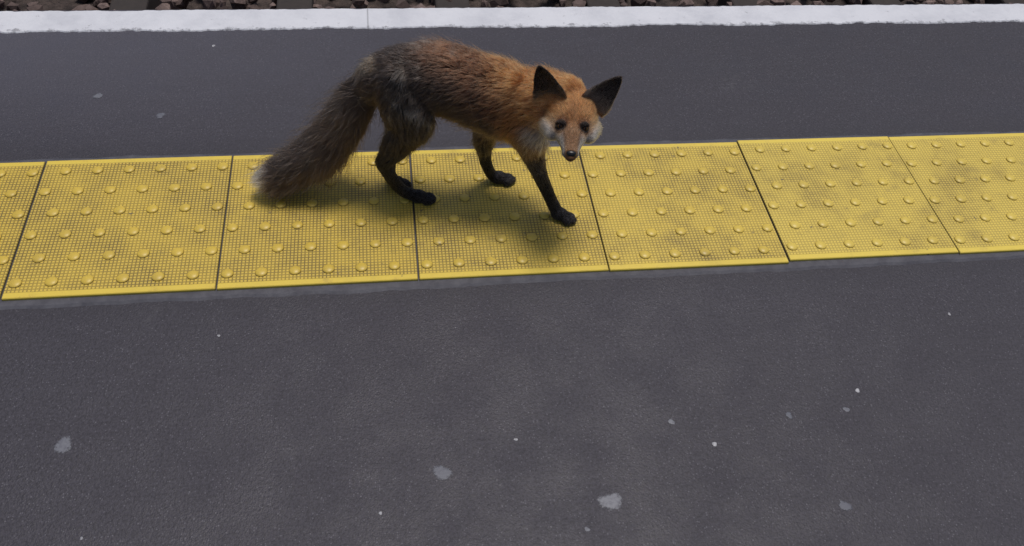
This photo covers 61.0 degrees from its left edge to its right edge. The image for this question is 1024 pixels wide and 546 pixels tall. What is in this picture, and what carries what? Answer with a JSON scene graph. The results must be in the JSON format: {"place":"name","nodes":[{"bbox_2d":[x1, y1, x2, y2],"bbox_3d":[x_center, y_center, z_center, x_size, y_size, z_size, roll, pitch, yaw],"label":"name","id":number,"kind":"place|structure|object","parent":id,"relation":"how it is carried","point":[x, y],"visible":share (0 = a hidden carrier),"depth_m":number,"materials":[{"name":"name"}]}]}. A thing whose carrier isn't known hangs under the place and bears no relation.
{"place":"outdoors","nodes":[
{"label":"outdoors","id":0,"kind":"place"},
{"bbox_2d":[0,0,973,10],"bbox_3d":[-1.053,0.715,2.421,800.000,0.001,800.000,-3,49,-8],"label":"ground","id":1,"kind":"structure","parent":0,"point":[59,5],"depth_m":4.24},
{"bbox_2d":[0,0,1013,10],"bbox_3d":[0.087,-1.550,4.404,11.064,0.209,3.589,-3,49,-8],"label":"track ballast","id":2,"kind":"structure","parent":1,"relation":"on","point":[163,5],"depth_m":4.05,"materials":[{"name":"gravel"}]},
{"bbox_2d":[109,0,1023,9],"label":"railway track","id":3,"kind":"structure","parent":1,"relation":"on","point":[154,4],"depth_m":4.04,"materials":[{"name":"metal"}]},
{"bbox_2d":[0,4,1023,545],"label":"asphalt platform","id":4,"kind":"structure","parent":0,"point":[320,420],"depth_m":1.66,"materials":[{"name":"grey asphalt"}]},
{"bbox_2d":[54,45,950,539],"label":"chewing gum spots","id":5,"kind":"object","parent":4,"relation":"on","point":[440,471],"visible":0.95,"depth_m":1.49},
{"bbox_2d":[0,4,1023,32],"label":"white platform edge line","id":6,"kind":"object","parent":4,"relation":"on","point":[154,20],"visible":1,"depth_m":2.43,"materials":[{"name":"paint"}]},
{"bbox_2d":[0,131,1023,309],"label":"tactile sealant strip","id":7,"kind":"object","parent":4,"relation":"on","point":[337,289],"visible":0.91,"depth_m":1.83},
{"bbox_2d":[0,133,1023,300],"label":"yellow tactile paving","id":8,"kind":"structure","parent":7,"relation":"on","point":[106,227],"depth_m":1.91,"materials":[{"name":"rubber"}]},
{"bbox_2d":[243,33,622,225],"bbox_3d":[-0.159,-0.301,1.791,0.713,0.390,0.211,12,49,5],"label":"fox","id":9,"kind":"object","parent":8,"relation":"on","point":[412,91],"visible":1,"depth_m":1.71,"materials":[{"name":"orange"}]}
]}

